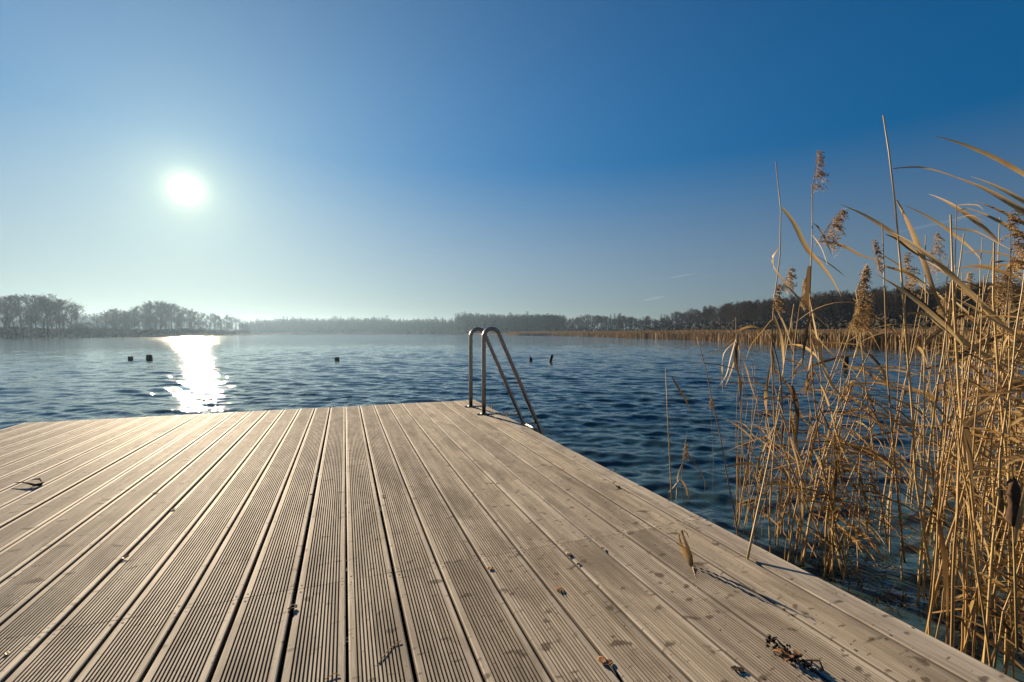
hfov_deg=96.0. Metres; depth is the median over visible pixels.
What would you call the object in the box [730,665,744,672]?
dead leaf
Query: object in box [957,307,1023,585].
reed
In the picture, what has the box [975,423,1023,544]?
reed
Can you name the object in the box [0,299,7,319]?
bare tree
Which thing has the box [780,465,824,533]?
reed
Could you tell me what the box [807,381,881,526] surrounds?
reed
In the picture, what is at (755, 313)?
bare tree
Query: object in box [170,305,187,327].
bare tree
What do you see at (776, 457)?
reed
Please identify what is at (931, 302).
bare tree
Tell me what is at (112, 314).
bare tree
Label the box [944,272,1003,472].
reed
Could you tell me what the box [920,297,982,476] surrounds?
reed
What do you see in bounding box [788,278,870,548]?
reed
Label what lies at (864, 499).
reed
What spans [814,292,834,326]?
bare tree
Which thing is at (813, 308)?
bare tree
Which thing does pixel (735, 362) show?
reed
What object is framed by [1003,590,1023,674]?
reed
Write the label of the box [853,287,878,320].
bare tree
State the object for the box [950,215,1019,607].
reed
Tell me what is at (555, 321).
bare tree
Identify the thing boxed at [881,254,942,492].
reed
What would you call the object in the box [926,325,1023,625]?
reed
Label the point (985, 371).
reed
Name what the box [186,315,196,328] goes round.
bare tree
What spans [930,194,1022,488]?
reed
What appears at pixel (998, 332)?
reed
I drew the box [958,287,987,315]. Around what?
bare tree
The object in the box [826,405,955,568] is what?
reed
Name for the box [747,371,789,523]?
reed
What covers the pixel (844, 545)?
reed
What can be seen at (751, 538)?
reed
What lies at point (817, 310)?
bare tree
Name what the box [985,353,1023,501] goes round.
reed
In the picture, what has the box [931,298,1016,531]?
reed
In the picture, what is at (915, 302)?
bare tree
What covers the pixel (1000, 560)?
reed
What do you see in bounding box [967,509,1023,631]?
reed
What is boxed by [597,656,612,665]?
dead leaf
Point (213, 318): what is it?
bare tree
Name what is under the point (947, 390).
reed
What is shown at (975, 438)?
reed
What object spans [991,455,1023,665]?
reed
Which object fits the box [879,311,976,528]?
reed
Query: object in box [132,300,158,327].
bare tree
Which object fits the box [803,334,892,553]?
reed
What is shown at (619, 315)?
bare tree
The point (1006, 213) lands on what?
reed
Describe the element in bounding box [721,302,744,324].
bare tree
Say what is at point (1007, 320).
reed
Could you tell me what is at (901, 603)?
floating weed
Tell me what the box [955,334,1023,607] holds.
reed
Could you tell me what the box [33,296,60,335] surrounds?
bare tree
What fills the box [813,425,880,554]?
reed
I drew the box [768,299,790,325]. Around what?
bare tree
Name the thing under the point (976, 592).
reed
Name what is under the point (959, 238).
reed
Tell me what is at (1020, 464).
reed
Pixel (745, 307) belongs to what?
bare tree
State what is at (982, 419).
reed
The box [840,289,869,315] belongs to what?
bare tree
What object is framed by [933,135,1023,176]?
reed
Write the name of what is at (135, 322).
bare tree
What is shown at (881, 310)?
bare tree
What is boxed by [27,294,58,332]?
bare tree
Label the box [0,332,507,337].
shore grass
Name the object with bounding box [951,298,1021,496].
reed
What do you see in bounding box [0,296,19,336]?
bare tree
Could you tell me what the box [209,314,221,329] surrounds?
bare tree
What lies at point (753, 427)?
reed
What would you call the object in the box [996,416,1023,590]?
reed
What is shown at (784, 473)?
reed
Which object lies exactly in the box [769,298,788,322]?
bare tree
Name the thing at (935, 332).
reed
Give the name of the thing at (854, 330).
reed
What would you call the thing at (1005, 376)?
reed
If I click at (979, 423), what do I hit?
reed
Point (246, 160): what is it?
sky
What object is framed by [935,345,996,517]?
reed
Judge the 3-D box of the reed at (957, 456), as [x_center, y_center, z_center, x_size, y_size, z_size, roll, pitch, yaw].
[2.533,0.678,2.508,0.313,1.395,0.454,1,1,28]
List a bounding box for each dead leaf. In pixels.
[287,603,297,608]
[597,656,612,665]
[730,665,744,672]
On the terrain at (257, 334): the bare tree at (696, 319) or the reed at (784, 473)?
the bare tree at (696, 319)
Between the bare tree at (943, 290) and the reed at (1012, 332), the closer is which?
the reed at (1012, 332)
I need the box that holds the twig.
[15,478,43,485]
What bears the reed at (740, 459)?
in the lake
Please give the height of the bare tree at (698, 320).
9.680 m
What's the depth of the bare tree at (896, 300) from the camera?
99.46 m
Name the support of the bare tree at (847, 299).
on the terrain at (257, 334)
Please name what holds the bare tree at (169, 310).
on the terrain at (257, 334)
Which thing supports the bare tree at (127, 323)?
on the terrain at (257, 334)
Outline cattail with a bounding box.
[1005,465,1023,648]
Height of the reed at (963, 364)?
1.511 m
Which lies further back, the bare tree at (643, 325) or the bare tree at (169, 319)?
the bare tree at (643, 325)
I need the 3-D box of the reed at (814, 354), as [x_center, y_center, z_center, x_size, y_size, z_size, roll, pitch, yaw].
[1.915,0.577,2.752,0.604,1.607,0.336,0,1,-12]
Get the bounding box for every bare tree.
[0,295,23,333]
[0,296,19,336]
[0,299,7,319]
[0,305,34,337]
[1,293,35,337]
[5,293,60,333]
[13,304,44,337]
[15,298,43,328]
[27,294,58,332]
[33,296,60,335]
[34,294,67,332]
[45,296,71,335]
[49,298,84,333]
[59,304,85,332]
[60,308,84,335]
[90,316,104,328]
[94,311,111,328]
[99,308,121,326]
[102,310,123,327]
[107,314,123,328]
[115,315,131,330]
[118,311,140,327]
[119,315,134,329]
[127,308,144,328]
[128,306,145,328]
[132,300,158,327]
[135,302,155,326]
[140,300,169,328]
[141,310,155,328]
[146,315,161,328]
[151,300,178,329]
[152,309,169,329]
[154,304,180,325]
[158,311,175,330]
[161,303,183,327]
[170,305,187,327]
[173,313,185,328]
[175,307,189,327]
[184,309,200,328]
[186,311,202,328]
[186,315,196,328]
[197,312,206,327]
[201,312,215,328]
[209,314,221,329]
[216,316,224,331]
[221,315,232,332]
[224,316,237,327]
[233,318,246,333]
[240,321,249,334]
[543,315,552,325]
[550,315,558,330]
[578,316,586,327]
[585,314,594,325]
[594,315,602,330]
[602,316,609,330]
[607,315,613,330]
[614,313,622,328]
[618,316,627,329]
[627,316,634,326]
[641,316,652,327]
[672,313,680,327]
[681,311,693,330]
[684,310,695,326]
[689,308,698,323]
[692,309,704,328]
[694,311,704,328]
[698,310,711,328]
[701,306,717,328]
[706,308,718,326]
[709,307,721,324]
[716,309,725,324]
[718,303,732,323]
[718,303,736,323]
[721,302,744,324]
[726,302,747,325]
[734,301,755,328]
[741,301,763,325]
[747,300,766,324]
[749,298,775,327]
[761,301,775,326]
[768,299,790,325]
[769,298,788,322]
[779,298,794,326]
[782,294,802,326]
[787,296,805,321]
[791,298,815,322]
[797,293,836,322]
[798,296,818,322]
[813,292,851,328]
[813,295,834,327]
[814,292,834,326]
[817,290,841,321]
[828,297,852,322]
[835,295,858,320]
[837,289,858,325]
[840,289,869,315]
[850,293,892,323]
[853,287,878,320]
[866,292,896,324]
[870,285,911,327]
[870,286,888,318]
[886,288,924,324]
[889,288,909,319]
[891,286,919,328]
[899,287,934,318]
[911,287,944,325]
[912,288,947,325]
[928,285,968,312]
[931,283,972,323]
[951,283,988,323]
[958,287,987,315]
[960,283,987,325]
[966,283,1021,311]
[969,283,991,324]
[985,281,1016,321]
[998,285,1023,321]
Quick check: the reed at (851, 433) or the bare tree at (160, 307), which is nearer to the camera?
the reed at (851, 433)
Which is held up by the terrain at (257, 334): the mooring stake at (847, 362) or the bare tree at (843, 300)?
the bare tree at (843, 300)
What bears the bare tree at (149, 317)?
on the terrain at (257, 334)
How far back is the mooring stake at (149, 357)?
21.73 m
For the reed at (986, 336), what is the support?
in the lake
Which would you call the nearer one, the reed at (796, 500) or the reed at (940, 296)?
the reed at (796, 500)
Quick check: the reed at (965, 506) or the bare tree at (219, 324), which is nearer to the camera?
the reed at (965, 506)
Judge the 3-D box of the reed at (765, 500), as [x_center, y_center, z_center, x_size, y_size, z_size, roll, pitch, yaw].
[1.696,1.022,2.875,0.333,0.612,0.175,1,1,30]
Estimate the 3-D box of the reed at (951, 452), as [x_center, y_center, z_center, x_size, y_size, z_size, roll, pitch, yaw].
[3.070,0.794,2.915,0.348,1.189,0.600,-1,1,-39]
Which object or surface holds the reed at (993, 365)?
in the lake
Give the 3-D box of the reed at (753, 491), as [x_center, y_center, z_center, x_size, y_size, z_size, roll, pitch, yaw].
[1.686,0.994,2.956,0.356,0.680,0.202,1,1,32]
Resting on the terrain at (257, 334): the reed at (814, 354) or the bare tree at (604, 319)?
the bare tree at (604, 319)
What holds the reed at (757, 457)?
in the lake
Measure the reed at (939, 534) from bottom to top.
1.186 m
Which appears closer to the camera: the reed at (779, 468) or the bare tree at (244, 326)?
the reed at (779, 468)
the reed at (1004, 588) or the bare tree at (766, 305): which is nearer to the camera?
the reed at (1004, 588)
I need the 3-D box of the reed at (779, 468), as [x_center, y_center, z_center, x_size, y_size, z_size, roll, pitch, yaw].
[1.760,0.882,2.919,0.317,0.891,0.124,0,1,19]
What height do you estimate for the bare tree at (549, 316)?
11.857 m
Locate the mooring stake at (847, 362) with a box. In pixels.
[842,357,848,368]
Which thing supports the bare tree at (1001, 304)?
on the terrain at (257, 334)
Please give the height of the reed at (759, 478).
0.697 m
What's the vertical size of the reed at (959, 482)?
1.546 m
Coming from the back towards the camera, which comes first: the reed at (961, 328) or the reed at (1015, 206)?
the reed at (961, 328)
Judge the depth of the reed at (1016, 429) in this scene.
2.33 m
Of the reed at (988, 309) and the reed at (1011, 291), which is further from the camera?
the reed at (1011, 291)
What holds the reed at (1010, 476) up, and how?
in the lake
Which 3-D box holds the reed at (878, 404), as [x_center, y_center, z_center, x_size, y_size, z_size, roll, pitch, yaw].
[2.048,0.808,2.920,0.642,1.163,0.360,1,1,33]
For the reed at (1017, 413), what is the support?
in the lake
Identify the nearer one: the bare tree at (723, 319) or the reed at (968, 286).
the reed at (968, 286)
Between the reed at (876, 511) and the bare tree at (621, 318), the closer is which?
the reed at (876, 511)
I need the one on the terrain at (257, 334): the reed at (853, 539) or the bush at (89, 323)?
the bush at (89, 323)
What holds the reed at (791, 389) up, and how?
in the lake
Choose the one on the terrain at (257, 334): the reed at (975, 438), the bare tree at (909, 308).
the bare tree at (909, 308)
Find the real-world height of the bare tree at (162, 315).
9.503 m
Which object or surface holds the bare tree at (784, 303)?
on the terrain at (257, 334)
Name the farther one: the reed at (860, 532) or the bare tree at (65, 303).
the bare tree at (65, 303)
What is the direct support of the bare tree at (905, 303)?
on the terrain at (257, 334)
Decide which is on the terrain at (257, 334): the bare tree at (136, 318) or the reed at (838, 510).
the bare tree at (136, 318)
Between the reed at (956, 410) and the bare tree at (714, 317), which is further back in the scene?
the bare tree at (714, 317)
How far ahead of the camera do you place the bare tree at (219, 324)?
228.16 m
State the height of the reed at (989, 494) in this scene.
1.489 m
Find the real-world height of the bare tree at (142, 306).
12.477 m
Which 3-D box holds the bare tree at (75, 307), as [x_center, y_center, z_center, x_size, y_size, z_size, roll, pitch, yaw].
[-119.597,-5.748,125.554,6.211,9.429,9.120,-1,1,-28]
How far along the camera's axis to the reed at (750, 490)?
3.12 m
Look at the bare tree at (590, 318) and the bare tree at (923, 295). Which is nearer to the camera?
the bare tree at (923, 295)
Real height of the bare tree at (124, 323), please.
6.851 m
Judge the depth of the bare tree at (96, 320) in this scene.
145.06 m
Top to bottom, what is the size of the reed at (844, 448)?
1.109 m
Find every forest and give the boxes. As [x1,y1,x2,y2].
[0,310,279,332]
[242,312,565,333]
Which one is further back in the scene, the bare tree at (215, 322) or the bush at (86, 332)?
the bare tree at (215, 322)
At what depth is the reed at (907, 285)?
2.67 m
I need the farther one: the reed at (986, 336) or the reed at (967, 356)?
the reed at (986, 336)
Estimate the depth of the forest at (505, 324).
381.85 m
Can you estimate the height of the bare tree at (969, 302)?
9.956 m
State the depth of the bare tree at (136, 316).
166.42 m
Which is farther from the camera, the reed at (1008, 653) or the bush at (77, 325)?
the bush at (77, 325)
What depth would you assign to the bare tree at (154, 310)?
171.56 m
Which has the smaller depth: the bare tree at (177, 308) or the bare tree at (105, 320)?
the bare tree at (105, 320)
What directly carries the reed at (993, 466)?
in the lake
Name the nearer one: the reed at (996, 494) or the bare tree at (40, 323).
the reed at (996, 494)
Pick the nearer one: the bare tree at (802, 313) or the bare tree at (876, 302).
the bare tree at (876, 302)
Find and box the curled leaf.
[676,530,696,587]
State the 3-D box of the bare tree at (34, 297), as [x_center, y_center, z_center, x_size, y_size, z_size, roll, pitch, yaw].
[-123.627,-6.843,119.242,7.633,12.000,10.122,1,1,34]
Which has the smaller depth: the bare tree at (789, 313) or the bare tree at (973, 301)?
the bare tree at (973, 301)
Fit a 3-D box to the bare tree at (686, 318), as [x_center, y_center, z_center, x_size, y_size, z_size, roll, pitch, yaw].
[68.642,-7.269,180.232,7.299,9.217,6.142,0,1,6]
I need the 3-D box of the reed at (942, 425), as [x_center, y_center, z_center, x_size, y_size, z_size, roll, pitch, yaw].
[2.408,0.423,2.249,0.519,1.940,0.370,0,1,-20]
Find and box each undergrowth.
[0,326,251,336]
[537,308,1023,331]
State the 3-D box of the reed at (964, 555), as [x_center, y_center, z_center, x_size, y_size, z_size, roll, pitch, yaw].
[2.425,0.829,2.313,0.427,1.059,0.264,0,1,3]
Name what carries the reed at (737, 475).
in the lake
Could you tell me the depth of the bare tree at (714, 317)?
169.23 m
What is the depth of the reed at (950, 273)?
1.69 m
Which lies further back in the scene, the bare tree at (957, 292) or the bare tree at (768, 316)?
the bare tree at (768, 316)
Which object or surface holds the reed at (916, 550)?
in the lake
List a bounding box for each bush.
[59,322,87,336]
[73,321,102,335]
[74,324,98,336]
[91,326,107,336]
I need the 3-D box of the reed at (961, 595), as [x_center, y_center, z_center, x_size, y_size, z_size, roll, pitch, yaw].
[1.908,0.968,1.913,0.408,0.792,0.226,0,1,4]
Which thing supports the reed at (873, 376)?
in the lake
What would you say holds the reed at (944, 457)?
in the lake
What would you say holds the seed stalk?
on the wooden jetty
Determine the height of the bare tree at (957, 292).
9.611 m
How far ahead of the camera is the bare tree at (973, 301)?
81.49 m
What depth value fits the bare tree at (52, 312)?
124.53 m
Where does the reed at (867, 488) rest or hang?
in the lake
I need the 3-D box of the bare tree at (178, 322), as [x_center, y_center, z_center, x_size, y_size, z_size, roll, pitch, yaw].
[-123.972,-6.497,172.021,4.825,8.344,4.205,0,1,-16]
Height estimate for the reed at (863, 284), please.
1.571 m
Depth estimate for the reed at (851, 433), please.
2.61 m
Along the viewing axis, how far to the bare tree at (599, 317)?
239.81 m
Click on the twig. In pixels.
(40, 483)
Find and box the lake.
[0,334,1023,681]
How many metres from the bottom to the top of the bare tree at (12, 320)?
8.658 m
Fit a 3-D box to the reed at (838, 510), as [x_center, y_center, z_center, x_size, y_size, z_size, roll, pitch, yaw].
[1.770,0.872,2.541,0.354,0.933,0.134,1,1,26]
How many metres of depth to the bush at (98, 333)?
127.37 m
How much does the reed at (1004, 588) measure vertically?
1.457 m
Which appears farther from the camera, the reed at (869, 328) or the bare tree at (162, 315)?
the bare tree at (162, 315)
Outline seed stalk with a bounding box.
[765,634,823,672]
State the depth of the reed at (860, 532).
2.59 m
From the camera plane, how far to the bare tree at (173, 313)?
176.00 m
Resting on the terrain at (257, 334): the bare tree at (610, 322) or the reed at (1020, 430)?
the bare tree at (610, 322)
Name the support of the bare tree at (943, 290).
on the terrain at (257, 334)
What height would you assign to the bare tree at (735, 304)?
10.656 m
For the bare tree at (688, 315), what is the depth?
190.96 m
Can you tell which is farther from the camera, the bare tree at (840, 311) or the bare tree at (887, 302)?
the bare tree at (840, 311)
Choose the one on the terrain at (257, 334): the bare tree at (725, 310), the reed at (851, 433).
the bare tree at (725, 310)
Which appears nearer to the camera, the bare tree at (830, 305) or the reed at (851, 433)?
the reed at (851, 433)
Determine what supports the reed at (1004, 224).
in the lake
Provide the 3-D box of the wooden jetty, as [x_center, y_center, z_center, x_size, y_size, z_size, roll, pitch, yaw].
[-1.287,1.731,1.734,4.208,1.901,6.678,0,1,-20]
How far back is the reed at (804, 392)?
2.83 m
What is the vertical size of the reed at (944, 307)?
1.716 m
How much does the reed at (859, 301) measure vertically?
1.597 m
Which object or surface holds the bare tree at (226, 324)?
on the terrain at (257, 334)
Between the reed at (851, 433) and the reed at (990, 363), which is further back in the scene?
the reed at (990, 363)
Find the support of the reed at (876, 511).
in the lake
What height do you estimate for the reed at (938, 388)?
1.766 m
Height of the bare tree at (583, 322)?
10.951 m
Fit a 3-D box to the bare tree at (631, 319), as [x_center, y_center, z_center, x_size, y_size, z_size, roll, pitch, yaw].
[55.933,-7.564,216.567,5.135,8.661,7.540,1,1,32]
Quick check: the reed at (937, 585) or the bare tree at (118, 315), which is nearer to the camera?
the reed at (937, 585)
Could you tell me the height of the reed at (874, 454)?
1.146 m
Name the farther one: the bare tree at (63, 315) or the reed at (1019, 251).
the bare tree at (63, 315)
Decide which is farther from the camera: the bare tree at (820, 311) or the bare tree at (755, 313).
the bare tree at (755, 313)
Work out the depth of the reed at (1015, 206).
1.61 m
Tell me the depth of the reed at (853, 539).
2.60 m
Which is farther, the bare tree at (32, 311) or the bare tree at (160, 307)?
the bare tree at (160, 307)
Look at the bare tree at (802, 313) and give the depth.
114.48 m
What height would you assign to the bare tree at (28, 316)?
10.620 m
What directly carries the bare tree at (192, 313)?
on the terrain at (257, 334)
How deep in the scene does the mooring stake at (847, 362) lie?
16.41 m
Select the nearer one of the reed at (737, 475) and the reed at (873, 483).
the reed at (873, 483)
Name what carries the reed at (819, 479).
in the lake
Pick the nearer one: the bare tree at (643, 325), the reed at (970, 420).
the reed at (970, 420)
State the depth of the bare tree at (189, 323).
191.40 m
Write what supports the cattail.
in the lake
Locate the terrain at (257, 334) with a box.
[11,328,715,340]
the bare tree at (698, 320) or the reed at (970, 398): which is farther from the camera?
the bare tree at (698, 320)
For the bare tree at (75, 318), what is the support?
on the terrain at (257, 334)
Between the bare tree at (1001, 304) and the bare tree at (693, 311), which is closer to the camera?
the bare tree at (1001, 304)
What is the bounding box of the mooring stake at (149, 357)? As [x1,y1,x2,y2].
[146,355,152,359]
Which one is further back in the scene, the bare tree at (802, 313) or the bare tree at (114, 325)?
the bare tree at (114, 325)
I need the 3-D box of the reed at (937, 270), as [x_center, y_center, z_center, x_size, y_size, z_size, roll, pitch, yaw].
[2.717,0.341,2.931,0.551,2.040,0.407,-3,4,-6]
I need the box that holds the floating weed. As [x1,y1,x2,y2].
[785,517,1023,664]
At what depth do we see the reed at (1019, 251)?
1.63 m
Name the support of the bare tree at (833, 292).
on the terrain at (257, 334)
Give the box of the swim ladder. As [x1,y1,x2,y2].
[464,327,544,435]
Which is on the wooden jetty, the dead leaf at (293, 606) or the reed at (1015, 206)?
the dead leaf at (293, 606)
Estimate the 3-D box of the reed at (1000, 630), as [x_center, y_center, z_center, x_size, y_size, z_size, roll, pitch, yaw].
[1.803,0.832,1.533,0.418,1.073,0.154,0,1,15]
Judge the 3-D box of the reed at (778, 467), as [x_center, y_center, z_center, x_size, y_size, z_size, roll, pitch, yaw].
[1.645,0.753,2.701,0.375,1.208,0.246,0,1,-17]
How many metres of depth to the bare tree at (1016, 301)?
76.77 m
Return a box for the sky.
[0,0,1023,329]
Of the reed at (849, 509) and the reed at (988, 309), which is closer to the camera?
the reed at (988, 309)
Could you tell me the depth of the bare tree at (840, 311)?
113.42 m
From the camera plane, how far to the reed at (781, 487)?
2.90 m
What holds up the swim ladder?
attached to the wooden jetty
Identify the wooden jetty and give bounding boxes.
[0,400,1018,681]
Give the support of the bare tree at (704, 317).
on the terrain at (257, 334)
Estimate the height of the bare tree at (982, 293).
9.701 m
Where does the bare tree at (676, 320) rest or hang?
on the terrain at (257, 334)
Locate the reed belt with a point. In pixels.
(823, 335)
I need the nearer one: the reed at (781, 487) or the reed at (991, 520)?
the reed at (991, 520)
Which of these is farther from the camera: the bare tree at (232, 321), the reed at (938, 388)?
the bare tree at (232, 321)
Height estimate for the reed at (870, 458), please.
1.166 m
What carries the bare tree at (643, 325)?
on the terrain at (257, 334)
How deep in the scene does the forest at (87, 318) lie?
311.87 m
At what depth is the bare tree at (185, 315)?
185.67 m
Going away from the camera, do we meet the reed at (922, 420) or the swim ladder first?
the reed at (922, 420)
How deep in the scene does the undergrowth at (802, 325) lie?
108.62 m
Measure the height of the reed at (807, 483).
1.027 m
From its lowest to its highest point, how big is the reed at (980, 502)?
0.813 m
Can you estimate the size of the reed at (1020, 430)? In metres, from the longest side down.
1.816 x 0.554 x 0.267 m
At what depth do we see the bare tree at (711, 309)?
159.29 m
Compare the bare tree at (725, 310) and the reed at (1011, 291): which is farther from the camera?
the bare tree at (725, 310)
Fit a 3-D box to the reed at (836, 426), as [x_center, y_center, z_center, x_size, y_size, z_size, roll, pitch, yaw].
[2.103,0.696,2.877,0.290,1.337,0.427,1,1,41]
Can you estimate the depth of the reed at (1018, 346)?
1.85 m
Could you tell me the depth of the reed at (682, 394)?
3.67 m
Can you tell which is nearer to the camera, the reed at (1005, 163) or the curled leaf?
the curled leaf
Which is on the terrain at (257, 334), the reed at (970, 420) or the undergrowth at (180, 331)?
the undergrowth at (180, 331)
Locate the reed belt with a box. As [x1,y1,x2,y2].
[508,326,1023,353]
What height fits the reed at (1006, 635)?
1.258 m
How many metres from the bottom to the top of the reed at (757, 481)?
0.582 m
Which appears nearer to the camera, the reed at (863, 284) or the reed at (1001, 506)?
the reed at (1001, 506)
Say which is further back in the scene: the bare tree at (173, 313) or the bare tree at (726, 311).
the bare tree at (173, 313)
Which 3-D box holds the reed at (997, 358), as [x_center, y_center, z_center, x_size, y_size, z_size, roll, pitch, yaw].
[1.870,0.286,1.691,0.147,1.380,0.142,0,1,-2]
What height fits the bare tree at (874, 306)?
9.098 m
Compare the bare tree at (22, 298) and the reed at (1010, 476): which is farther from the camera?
the bare tree at (22, 298)
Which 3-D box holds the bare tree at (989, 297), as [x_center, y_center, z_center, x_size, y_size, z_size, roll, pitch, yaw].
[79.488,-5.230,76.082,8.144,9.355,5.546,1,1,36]
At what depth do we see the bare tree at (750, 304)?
124.36 m
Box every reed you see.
[665,368,702,497]
[668,431,704,498]
[697,339,792,546]
[707,317,769,532]
[709,398,714,462]
[733,425,776,521]
[734,455,785,525]
[736,391,788,517]
[737,391,794,529]
[739,378,784,505]
[741,411,784,516]
[743,445,804,532]
[744,458,777,524]
[746,162,840,577]
[746,409,779,558]
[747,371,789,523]
[752,369,832,559]
[753,420,799,516]
[753,440,795,519]
[753,461,816,539]
[762,413,810,529]
[769,304,866,542]
[770,400,812,532]
[775,372,843,540]
[776,378,903,535]
[777,429,835,537]
[778,379,917,536]
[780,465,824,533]
[784,386,870,559]
[787,299,922,562]
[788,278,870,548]
[788,398,850,565]
[795,297,920,549]
[796,417,872,565]
[797,386,930,545]
[801,350,969,566]
[802,149,882,580]
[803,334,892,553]
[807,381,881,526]
[810,358,1000,565]
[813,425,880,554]
[817,347,875,535]
[818,396,929,546]
[821,437,862,580]
[822,454,876,537]
[823,304,926,559]
[824,298,931,577]
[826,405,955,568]
[828,441,895,554]
[828,475,915,579]
[830,380,939,564]
[830,393,903,562]
[840,204,995,597]
[843,444,943,583]
[846,407,919,552]
[850,466,898,541]
[852,389,946,579]
[853,263,891,545]
[866,398,928,559]
[871,223,948,562]
[874,273,1023,647]
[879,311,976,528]
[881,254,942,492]
[883,115,1022,613]
[885,252,983,552]
[887,233,995,531]
[892,232,1023,653]
[899,453,971,581]
[904,205,1019,472]
[906,353,970,502]
[910,297,983,488]
[911,337,960,506]
[916,270,1023,604]
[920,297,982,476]
[923,375,1019,552]
[925,267,1023,579]
[925,343,1023,643]
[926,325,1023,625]
[926,392,1023,635]
[927,261,1023,678]
[927,284,998,492]
[927,353,966,478]
[927,369,1001,573]
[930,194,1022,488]
[930,374,1023,530]
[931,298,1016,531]
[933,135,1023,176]
[933,233,1023,583]
[933,486,1021,638]
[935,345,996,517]
[937,257,1023,563]
[938,346,1018,553]
[939,258,1023,569]
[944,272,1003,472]
[945,321,1023,666]
[946,324,1017,482]
[946,332,995,489]
[949,306,1023,613]
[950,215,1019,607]
[950,295,1023,651]
[950,426,1019,550]
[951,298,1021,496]
[951,416,1010,580]
[954,204,982,586]
[954,364,995,464]
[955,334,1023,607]
[957,177,1023,215]
[957,305,1023,455]
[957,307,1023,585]
[958,320,1002,493]
[959,418,981,614]
[960,272,1014,488]
[960,498,1023,669]
[961,302,1023,343]
[963,476,1023,652]
[967,210,1023,657]
[967,274,1020,468]
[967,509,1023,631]
[968,290,1023,568]
[968,355,1023,526]
[969,208,1023,238]
[969,446,1005,562]
[971,176,1023,203]
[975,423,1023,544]
[976,201,1023,224]
[976,358,1023,473]
[977,409,1023,533]
[978,393,1023,534]
[981,367,1023,539]
[982,459,1023,662]
[983,275,1023,663]
[983,301,1023,604]
[984,290,1023,451]
[984,449,1023,614]
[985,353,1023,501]
[987,319,1023,586]
[988,272,1019,547]
[988,282,1019,512]
[988,579,1023,665]
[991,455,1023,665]
[992,242,1023,597]
[992,327,1023,352]
[993,386,1023,611]
[993,549,1023,668]
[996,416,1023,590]
[1000,257,1022,453]
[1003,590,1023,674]
[1004,514,1023,661]
[1010,406,1023,585]
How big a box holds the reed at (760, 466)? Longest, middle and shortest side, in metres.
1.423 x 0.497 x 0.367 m
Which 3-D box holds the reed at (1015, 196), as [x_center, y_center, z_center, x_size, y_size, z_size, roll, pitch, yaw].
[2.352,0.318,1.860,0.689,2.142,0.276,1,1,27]
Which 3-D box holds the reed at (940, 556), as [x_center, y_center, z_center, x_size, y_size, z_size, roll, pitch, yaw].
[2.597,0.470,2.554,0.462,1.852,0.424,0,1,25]
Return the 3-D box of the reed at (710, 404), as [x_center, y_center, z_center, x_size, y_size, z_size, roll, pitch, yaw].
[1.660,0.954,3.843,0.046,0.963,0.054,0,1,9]
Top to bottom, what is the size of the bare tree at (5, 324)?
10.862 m
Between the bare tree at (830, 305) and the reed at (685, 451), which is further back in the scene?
the bare tree at (830, 305)
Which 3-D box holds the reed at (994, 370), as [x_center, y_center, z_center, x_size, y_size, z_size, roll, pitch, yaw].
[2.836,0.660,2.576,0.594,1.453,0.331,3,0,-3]
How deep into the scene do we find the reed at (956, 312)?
2.24 m
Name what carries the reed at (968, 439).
in the lake
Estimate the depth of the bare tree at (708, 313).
157.88 m
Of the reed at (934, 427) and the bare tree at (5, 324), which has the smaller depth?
the reed at (934, 427)
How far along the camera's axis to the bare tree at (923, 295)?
87.51 m
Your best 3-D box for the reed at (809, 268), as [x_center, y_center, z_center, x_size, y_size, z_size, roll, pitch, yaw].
[1.741,0.172,2.423,0.384,2.401,0.182,0,1,23]
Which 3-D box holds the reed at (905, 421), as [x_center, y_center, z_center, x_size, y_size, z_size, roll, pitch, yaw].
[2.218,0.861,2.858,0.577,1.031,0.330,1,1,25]
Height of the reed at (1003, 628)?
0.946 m
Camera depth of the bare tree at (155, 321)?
159.69 m
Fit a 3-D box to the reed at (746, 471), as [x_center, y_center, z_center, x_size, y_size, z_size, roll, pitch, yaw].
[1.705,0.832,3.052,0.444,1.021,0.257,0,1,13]
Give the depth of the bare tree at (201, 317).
203.84 m
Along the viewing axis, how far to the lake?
9.68 m
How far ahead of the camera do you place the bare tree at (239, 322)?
251.57 m
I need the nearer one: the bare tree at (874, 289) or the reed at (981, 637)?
the reed at (981, 637)
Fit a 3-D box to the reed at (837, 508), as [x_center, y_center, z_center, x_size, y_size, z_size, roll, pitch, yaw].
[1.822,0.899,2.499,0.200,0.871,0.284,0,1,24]
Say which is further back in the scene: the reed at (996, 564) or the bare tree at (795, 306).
the bare tree at (795, 306)
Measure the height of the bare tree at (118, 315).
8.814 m
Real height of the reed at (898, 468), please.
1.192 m
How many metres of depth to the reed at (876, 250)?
2.36 m
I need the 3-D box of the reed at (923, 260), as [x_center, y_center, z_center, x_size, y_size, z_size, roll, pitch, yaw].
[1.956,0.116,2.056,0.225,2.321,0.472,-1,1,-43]
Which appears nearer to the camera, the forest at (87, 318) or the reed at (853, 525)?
the reed at (853, 525)

